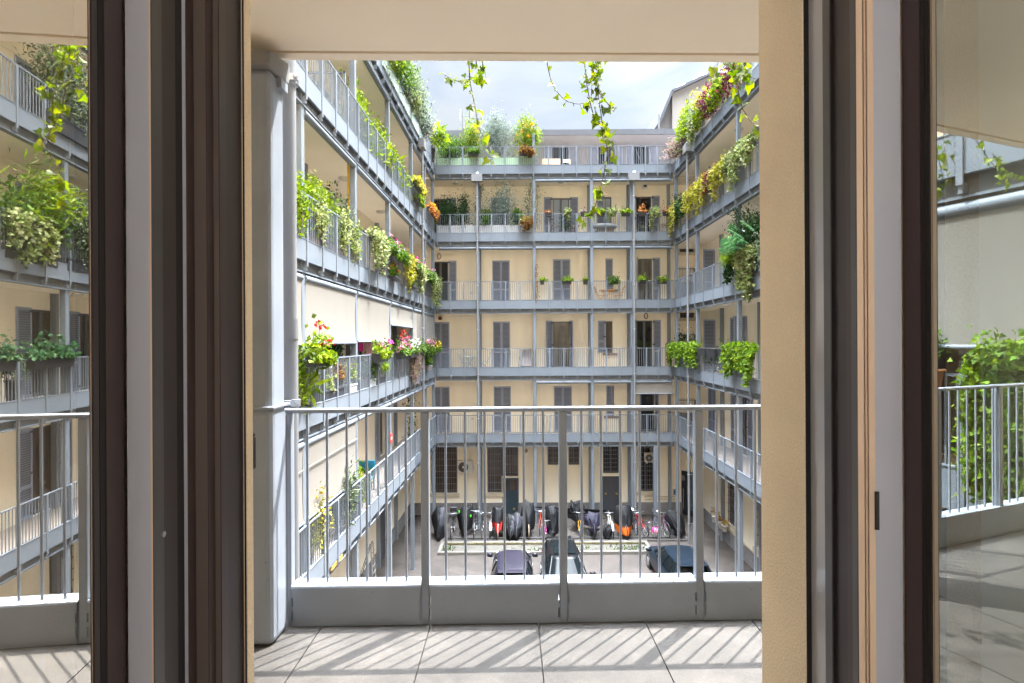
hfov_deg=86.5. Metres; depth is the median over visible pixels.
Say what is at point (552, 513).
covered bicycle
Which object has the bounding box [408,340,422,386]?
wispy shrub
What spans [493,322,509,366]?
balcony door
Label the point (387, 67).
shrub
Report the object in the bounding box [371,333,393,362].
flower box plant
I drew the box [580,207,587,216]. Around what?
flower box plant
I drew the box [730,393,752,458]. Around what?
balcony door
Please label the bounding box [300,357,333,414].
fern
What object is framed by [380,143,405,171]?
leafy plant
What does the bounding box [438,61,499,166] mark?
hanging ivy
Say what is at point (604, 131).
hanging ivy
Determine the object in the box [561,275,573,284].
flower box plant
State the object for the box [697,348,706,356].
rail pot
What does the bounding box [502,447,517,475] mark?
barred window
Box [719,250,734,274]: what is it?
shrub
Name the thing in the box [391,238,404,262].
flower box plant
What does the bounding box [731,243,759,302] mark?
trailing plant
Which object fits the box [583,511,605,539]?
covered bicycle
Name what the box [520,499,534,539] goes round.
covered bicycle
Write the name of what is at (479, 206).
climbing plant
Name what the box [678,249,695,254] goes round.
barred window
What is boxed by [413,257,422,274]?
flower box plant
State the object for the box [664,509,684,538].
covered bicycle
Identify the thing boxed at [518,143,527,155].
trailing plant
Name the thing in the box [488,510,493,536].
bicycle
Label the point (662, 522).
bicycle
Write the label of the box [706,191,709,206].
balcony door
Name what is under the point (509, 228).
trough planter
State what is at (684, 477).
entrance door
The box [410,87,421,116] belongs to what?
shrub
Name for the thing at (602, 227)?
barbecue
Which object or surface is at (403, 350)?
flower box plant
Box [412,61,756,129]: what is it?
sky
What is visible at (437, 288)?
trailing plant
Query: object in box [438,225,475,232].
trough planter
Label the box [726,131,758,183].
trailing plant
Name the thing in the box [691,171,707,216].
trailing plant
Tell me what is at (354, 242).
railing plant
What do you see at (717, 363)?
potted plant
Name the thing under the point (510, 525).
covered bicycle
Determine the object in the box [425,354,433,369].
hanging pot plant
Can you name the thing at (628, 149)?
balcony door
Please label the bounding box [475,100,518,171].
shrub
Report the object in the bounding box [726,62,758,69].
shrub
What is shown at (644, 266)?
balcony door
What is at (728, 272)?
trailing plant
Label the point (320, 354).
flower box plant
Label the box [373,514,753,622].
ground
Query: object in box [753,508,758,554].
barred window
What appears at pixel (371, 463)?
lounge chair
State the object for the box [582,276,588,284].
flower box plant
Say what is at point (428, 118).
shrub
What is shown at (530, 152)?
trailing plant
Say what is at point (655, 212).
flower box plant
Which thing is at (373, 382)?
potted plant
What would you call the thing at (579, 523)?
bicycle
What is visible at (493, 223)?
balcony door
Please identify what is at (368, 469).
potted plant
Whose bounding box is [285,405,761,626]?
balcony railing
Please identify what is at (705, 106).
shrub
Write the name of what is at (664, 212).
flower box plant
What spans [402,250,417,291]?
trailing plant
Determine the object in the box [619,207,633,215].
flower box plant
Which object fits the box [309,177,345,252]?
shrub
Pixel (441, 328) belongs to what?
balcony door
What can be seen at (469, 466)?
air conditioner
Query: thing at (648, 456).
air conditioner
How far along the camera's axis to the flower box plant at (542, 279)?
26.30 m
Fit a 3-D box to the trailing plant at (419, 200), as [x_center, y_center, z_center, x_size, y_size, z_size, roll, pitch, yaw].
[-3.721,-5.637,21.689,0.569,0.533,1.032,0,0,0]
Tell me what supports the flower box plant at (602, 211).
attached to the apartment building at (583, 343)
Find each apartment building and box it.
[123,0,1023,682]
[296,60,435,577]
[403,129,705,525]
[673,62,761,571]
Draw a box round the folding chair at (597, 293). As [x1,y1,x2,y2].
[594,286,604,298]
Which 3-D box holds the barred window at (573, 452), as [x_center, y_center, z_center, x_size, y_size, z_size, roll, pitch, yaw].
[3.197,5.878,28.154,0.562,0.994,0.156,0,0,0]
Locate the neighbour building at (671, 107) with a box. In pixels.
[647,72,738,128]
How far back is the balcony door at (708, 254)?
25.30 m
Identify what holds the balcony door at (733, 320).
in the apartment building at (712, 297)
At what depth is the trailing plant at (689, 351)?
22.89 m
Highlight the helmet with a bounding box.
[652,527,657,532]
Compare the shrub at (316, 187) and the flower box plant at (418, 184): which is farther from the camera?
the flower box plant at (418, 184)
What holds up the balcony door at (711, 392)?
in the apartment building at (712, 297)
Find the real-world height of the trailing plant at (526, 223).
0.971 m
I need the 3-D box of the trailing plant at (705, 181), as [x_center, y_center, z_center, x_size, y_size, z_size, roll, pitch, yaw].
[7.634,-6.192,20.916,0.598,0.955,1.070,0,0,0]
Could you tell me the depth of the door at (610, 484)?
28.12 m
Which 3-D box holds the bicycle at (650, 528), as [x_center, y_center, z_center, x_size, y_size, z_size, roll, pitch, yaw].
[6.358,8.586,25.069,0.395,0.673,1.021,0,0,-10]
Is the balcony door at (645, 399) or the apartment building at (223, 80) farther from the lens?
the balcony door at (645, 399)
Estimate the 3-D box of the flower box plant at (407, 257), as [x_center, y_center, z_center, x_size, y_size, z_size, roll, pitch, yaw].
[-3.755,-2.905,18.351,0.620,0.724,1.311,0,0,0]
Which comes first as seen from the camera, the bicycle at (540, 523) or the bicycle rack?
the bicycle rack
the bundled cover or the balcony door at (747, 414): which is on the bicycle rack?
the bundled cover
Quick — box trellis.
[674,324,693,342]
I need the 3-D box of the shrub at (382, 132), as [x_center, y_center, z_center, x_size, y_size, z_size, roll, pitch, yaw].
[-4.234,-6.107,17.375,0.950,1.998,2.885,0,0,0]
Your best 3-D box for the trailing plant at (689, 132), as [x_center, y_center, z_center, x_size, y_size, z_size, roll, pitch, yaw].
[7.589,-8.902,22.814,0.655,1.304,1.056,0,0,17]
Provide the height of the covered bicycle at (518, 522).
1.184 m
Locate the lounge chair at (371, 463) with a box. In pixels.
[359,460,374,474]
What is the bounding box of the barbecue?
[593,223,616,231]
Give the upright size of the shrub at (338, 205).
2.240 m
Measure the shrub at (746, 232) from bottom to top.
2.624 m
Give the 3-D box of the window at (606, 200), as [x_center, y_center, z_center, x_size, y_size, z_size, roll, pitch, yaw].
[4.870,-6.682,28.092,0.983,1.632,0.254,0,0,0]
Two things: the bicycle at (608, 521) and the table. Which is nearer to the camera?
the bicycle at (608, 521)
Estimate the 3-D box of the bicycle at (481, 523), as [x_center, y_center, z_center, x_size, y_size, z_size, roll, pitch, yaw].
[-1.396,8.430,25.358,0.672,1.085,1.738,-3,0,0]
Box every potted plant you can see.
[309,366,336,401]
[326,360,346,396]
[339,359,360,393]
[359,464,375,480]
[361,352,377,388]
[374,352,390,383]
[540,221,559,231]
[559,209,573,231]
[702,339,726,373]
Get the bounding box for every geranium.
[388,261,400,280]
[407,274,416,288]
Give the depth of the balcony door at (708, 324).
25.30 m
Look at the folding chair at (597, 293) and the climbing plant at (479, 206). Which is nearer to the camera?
the climbing plant at (479, 206)
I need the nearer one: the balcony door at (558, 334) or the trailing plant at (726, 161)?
the trailing plant at (726, 161)
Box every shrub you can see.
[296,162,314,204]
[304,169,339,244]
[305,340,347,362]
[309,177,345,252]
[309,481,334,564]
[325,180,358,257]
[329,456,360,536]
[333,460,370,507]
[339,68,373,150]
[371,112,383,159]
[373,116,397,171]
[382,61,408,87]
[390,133,412,186]
[391,61,420,102]
[399,159,413,199]
[401,61,427,120]
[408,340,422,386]
[410,61,434,136]
[410,87,421,116]
[418,89,437,144]
[434,133,476,164]
[435,192,458,228]
[453,188,471,228]
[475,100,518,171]
[479,208,492,224]
[484,181,523,224]
[509,206,524,224]
[660,135,678,160]
[674,92,692,155]
[683,95,704,138]
[689,85,707,136]
[695,78,718,118]
[701,73,730,117]
[716,62,738,108]
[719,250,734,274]
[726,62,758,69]
[732,202,759,276]
[751,222,759,270]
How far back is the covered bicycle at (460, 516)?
25.06 m
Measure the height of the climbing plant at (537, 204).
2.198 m
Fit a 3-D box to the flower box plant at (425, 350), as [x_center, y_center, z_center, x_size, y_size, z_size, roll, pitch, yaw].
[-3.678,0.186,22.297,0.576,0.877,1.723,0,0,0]
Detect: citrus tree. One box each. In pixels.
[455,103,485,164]
[509,104,544,162]
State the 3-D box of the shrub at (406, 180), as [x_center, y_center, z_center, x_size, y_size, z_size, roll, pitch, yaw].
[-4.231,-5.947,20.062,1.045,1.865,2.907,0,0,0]
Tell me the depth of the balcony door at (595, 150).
29.94 m
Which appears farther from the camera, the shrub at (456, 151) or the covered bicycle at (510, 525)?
the shrub at (456, 151)
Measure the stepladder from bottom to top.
1.959 m
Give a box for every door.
[0,0,151,682]
[375,413,381,460]
[381,509,384,558]
[434,198,455,232]
[435,261,456,299]
[435,322,449,366]
[435,387,449,431]
[491,198,508,224]
[492,260,509,299]
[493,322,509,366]
[494,386,510,431]
[502,478,518,513]
[544,147,575,163]
[544,197,577,231]
[546,320,572,366]
[553,259,570,299]
[554,386,571,431]
[590,147,622,163]
[602,476,618,513]
[626,146,656,163]
[635,196,659,231]
[635,320,660,365]
[637,257,659,298]
[640,394,658,431]
[681,470,692,515]
[703,249,714,289]
[703,319,715,370]
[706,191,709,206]
[708,388,715,438]
[730,316,747,375]
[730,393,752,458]
[732,157,745,187]
[865,0,1023,682]
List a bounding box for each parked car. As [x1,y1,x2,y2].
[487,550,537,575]
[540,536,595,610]
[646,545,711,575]
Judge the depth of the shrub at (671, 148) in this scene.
26.24 m
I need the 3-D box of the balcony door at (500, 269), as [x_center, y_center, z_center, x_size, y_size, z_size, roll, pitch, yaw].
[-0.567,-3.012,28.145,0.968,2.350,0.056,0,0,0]
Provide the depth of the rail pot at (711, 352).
20.73 m
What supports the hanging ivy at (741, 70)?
hanging from the apartment building at (223, 80)
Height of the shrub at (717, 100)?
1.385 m
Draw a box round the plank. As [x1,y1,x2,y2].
[330,554,342,570]
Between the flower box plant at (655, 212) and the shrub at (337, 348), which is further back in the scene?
the flower box plant at (655, 212)
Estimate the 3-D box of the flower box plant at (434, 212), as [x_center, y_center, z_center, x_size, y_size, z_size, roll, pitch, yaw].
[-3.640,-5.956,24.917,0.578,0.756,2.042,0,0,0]
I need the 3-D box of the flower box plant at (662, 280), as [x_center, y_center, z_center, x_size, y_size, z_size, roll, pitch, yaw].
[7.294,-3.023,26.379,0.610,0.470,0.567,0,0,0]
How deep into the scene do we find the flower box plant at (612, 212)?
26.25 m
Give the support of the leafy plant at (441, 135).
on the apartment building at (349, 303)
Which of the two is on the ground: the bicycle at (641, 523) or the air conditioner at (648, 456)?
the bicycle at (641, 523)
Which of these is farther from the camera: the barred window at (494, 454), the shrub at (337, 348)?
the barred window at (494, 454)
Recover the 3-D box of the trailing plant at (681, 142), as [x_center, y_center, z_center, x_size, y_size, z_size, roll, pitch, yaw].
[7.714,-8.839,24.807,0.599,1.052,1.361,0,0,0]
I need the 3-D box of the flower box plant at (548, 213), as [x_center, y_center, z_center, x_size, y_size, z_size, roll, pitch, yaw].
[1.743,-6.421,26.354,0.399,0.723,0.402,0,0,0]
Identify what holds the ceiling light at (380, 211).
attached to the apartment building at (349, 303)
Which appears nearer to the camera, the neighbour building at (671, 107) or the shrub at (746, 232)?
the shrub at (746, 232)
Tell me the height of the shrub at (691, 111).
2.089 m
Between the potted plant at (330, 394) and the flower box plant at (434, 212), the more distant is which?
the flower box plant at (434, 212)
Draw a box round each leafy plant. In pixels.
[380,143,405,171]
[430,120,450,161]
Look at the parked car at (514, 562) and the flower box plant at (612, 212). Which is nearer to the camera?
the parked car at (514, 562)
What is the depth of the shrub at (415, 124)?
21.56 m
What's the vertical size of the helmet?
0.215 m
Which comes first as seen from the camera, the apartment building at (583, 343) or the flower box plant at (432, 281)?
the flower box plant at (432, 281)
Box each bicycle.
[431,506,448,539]
[448,505,458,538]
[457,504,473,532]
[470,509,483,537]
[477,510,487,537]
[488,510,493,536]
[491,506,502,539]
[502,513,514,540]
[512,512,522,540]
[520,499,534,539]
[535,509,541,535]
[540,519,550,538]
[545,505,558,534]
[572,512,585,536]
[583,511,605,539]
[605,510,613,537]
[613,505,632,539]
[632,508,637,534]
[633,510,648,536]
[642,520,657,536]
[652,510,670,537]
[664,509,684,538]
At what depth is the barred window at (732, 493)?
23.61 m
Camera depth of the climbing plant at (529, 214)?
26.61 m
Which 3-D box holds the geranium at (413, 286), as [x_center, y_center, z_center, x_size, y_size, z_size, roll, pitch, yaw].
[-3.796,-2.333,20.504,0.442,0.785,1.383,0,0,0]
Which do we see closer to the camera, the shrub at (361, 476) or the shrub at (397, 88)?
the shrub at (361, 476)
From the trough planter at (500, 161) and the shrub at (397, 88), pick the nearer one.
the shrub at (397, 88)
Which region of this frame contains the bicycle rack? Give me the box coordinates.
[444,529,687,540]
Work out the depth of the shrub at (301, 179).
10.48 m
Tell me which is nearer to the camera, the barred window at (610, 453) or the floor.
the floor
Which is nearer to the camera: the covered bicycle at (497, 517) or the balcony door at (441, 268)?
the covered bicycle at (497, 517)
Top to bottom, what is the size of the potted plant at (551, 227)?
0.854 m
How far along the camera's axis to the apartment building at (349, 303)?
14.99 m
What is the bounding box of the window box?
[711,507,728,531]
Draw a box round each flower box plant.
[298,314,338,367]
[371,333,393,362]
[387,233,399,252]
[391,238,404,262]
[392,329,411,358]
[398,242,410,266]
[408,338,423,357]
[411,175,427,196]
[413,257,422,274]
[417,258,428,293]
[418,338,430,355]
[423,264,433,280]
[425,336,438,356]
[426,201,439,222]
[427,269,436,285]
[433,338,442,353]
[539,276,548,284]
[544,202,551,216]
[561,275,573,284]
[564,206,571,219]
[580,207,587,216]
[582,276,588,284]
[595,205,605,216]
[606,204,617,220]
[607,274,620,285]
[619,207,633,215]
[637,274,648,283]
[638,198,647,215]
[648,205,660,230]
[656,275,668,283]
[661,200,670,215]
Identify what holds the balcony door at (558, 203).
in the apartment building at (583, 343)
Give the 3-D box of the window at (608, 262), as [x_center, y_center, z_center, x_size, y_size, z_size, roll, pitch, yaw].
[5.043,-3.434,28.082,0.780,1.715,0.234,0,0,0]
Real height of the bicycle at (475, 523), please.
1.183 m
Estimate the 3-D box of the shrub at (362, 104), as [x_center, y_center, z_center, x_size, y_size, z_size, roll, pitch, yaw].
[-4.313,-6.064,15.068,0.916,2.207,2.325,0,0,0]
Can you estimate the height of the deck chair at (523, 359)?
1.080 m
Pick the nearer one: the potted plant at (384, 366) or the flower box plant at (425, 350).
the potted plant at (384, 366)
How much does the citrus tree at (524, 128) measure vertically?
3.265 m
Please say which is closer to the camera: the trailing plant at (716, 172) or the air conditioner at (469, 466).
the trailing plant at (716, 172)
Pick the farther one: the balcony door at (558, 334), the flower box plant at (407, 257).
the balcony door at (558, 334)
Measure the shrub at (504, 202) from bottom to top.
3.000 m
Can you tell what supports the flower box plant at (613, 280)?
on the apartment building at (583, 343)
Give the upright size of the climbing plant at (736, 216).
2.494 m
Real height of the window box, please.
0.668 m
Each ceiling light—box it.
[338,176,346,181]
[376,210,384,213]
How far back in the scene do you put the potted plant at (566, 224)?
26.71 m
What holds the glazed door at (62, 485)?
attached to the apartment building at (223, 80)
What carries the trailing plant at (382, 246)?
hanging from the apartment building at (349, 303)
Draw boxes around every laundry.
[358,343,362,350]
[365,342,370,354]
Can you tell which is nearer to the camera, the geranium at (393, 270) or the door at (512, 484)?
the geranium at (393, 270)
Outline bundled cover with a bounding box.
[603,524,612,538]
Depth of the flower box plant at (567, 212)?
26.27 m
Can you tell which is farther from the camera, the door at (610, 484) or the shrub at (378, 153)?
the door at (610, 484)
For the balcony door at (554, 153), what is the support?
in the apartment building at (583, 343)
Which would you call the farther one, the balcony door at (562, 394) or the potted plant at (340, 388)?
the balcony door at (562, 394)
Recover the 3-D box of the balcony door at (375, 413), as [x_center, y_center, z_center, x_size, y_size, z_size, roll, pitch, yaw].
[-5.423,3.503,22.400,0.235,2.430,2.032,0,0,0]
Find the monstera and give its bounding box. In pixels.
[719,220,754,276]
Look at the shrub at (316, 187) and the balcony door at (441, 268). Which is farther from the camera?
the balcony door at (441, 268)
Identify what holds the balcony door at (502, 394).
in the apartment building at (583, 343)
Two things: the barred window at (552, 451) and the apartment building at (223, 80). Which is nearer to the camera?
the apartment building at (223, 80)
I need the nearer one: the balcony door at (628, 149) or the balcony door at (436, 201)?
the balcony door at (436, 201)
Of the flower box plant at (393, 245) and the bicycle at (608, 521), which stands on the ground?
the bicycle at (608, 521)
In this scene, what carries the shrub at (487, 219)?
in the trough planter at (509, 228)
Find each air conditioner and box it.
[457,455,473,474]
[644,447,652,463]
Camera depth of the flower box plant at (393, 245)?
16.41 m
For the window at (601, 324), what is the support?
in the apartment building at (583, 343)
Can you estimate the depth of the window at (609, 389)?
27.96 m
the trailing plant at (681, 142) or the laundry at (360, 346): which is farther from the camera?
the trailing plant at (681, 142)
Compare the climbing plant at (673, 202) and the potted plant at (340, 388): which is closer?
the potted plant at (340, 388)
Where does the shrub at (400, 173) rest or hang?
on the apartment building at (349, 303)
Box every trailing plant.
[365,226,390,276]
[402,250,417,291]
[411,193,425,208]
[431,272,442,306]
[467,143,480,155]
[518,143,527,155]
[519,212,533,231]
[525,144,536,157]
[665,340,684,367]
[666,201,678,238]
[672,189,685,224]
[673,134,686,158]
[679,184,695,217]
[682,340,701,367]
[685,112,696,146]
[691,106,703,131]
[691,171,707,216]
[701,166,711,194]
[706,154,726,202]
[718,341,737,379]
[720,147,733,191]
[722,260,734,284]
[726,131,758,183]
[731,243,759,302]
[731,341,759,387]
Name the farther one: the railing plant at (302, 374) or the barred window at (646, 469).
the barred window at (646, 469)
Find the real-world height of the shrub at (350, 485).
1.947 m
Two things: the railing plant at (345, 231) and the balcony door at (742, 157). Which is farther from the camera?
the balcony door at (742, 157)
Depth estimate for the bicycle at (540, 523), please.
25.30 m
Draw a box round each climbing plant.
[401,396,416,437]
[471,184,483,227]
[521,183,535,218]
[529,185,542,229]
[534,265,538,302]
[667,193,681,225]
[722,205,749,277]
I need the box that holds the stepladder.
[359,541,375,577]
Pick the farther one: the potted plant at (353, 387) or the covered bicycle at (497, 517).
the covered bicycle at (497, 517)
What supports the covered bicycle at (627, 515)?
on the ground
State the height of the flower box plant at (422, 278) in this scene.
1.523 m
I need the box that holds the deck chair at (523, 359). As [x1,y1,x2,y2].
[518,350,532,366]
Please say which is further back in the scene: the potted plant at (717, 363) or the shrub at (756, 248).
the potted plant at (717, 363)
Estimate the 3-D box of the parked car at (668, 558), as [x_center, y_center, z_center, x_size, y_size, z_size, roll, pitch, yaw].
[6.164,8.203,20.227,1.977,1.406,3.916,0,0,-2]
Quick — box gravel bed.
[437,540,649,555]
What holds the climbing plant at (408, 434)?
attached to the apartment building at (349, 303)
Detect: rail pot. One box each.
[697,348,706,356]
[705,348,719,356]
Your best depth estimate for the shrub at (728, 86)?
19.29 m
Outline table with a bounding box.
[542,159,559,164]
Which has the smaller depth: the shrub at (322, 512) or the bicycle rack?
the shrub at (322, 512)
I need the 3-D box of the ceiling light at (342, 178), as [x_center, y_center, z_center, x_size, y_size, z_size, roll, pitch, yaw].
[-4.804,-4.658,15.600,0.360,0.085,0.360,0,0,0]
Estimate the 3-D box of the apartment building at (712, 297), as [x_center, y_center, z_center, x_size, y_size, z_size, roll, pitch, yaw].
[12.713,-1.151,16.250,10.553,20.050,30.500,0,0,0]
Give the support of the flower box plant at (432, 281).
attached to the apartment building at (349, 303)
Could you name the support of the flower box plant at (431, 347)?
attached to the apartment building at (349, 303)
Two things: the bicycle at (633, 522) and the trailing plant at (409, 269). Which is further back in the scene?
the bicycle at (633, 522)
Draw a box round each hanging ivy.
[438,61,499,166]
[542,61,589,114]
[575,62,617,228]
[708,62,758,136]
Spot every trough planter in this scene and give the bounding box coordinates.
[435,158,475,164]
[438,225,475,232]
[479,157,532,164]
[479,225,532,232]
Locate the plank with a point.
(333, 566)
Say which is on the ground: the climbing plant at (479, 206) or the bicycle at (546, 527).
the bicycle at (546, 527)
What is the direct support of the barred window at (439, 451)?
in the apartment building at (583, 343)
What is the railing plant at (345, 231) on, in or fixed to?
on the apartment building at (349, 303)
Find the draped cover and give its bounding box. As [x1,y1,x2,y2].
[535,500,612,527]
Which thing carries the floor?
attached to the apartment building at (223, 80)
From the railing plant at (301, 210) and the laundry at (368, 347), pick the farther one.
the laundry at (368, 347)
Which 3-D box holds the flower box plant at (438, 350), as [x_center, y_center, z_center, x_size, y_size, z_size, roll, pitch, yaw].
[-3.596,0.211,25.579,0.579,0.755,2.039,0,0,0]
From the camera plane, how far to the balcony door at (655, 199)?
28.18 m
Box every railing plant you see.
[296,171,315,237]
[298,343,313,414]
[309,181,331,247]
[338,206,354,255]
[350,213,363,265]
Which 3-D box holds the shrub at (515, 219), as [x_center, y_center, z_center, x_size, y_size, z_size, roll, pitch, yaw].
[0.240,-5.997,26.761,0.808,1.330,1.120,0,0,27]
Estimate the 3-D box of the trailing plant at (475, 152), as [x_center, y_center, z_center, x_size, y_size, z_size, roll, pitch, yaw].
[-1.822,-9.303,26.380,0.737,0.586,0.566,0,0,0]
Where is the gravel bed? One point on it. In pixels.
(629, 547)
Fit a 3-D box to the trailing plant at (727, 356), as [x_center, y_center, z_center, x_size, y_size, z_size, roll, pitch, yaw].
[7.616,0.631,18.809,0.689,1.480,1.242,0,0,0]
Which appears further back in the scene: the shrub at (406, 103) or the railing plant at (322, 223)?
the shrub at (406, 103)
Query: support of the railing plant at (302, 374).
on the apartment building at (349, 303)
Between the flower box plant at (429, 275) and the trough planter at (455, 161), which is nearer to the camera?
the flower box plant at (429, 275)
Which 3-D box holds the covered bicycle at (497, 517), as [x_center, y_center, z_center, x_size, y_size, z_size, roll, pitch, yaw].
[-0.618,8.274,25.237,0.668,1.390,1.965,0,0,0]
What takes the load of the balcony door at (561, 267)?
in the apartment building at (583, 343)
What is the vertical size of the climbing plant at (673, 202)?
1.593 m
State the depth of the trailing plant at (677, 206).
24.63 m
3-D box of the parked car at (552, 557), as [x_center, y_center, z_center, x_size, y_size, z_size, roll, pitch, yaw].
[1.902,8.225,19.524,1.959,1.406,4.008,0,0,-2]
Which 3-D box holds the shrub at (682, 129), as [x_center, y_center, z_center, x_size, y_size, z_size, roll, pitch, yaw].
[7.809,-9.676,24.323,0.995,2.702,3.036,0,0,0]
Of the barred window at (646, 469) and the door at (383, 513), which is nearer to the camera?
the door at (383, 513)
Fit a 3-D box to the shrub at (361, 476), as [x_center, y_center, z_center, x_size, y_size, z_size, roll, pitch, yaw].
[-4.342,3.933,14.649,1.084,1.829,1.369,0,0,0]
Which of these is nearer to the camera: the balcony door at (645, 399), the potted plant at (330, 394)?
the potted plant at (330, 394)
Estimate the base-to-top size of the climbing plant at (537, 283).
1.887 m
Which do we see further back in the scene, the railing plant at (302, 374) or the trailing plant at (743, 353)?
the trailing plant at (743, 353)
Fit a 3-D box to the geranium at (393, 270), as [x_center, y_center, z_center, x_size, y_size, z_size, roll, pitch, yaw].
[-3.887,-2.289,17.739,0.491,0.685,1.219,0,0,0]
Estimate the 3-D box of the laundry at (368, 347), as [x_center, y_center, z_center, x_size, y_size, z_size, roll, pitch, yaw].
[-4.239,0.470,16.000,0.059,1.005,0.750,0,0,1]
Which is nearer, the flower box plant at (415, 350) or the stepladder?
the stepladder
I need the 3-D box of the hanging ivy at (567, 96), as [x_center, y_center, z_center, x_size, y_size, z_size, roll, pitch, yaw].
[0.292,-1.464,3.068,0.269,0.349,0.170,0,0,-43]
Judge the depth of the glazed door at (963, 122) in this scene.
0.97 m
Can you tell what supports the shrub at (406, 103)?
on the apartment building at (349, 303)
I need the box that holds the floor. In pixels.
[254,619,761,682]
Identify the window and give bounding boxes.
[430,445,459,496]
[486,447,502,496]
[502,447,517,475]
[548,447,557,464]
[568,447,578,464]
[597,196,610,222]
[598,321,616,354]
[602,259,617,291]
[603,446,618,472]
[604,386,617,417]
[636,446,652,494]
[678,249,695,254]
[679,313,695,320]
[726,482,737,533]
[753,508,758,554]
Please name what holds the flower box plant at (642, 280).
attached to the apartment building at (583, 343)
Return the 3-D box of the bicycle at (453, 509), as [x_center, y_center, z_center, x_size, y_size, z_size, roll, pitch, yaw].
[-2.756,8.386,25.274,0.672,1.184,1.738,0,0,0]
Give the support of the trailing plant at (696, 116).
hanging from the apartment building at (712, 297)
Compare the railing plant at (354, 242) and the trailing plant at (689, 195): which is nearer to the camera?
the railing plant at (354, 242)
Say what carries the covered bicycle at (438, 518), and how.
on the ground
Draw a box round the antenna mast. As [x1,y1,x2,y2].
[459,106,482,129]
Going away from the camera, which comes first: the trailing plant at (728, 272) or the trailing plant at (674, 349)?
the trailing plant at (728, 272)
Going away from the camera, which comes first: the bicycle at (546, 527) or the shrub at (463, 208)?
the bicycle at (546, 527)
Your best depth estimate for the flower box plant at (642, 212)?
26.27 m
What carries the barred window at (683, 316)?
in the apartment building at (583, 343)
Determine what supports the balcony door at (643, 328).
in the apartment building at (583, 343)
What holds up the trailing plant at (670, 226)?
hanging from the apartment building at (712, 297)
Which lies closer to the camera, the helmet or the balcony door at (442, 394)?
the helmet
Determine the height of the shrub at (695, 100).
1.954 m
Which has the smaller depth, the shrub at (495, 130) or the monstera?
the monstera
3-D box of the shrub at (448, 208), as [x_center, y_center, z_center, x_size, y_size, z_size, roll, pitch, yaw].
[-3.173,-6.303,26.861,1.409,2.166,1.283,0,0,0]

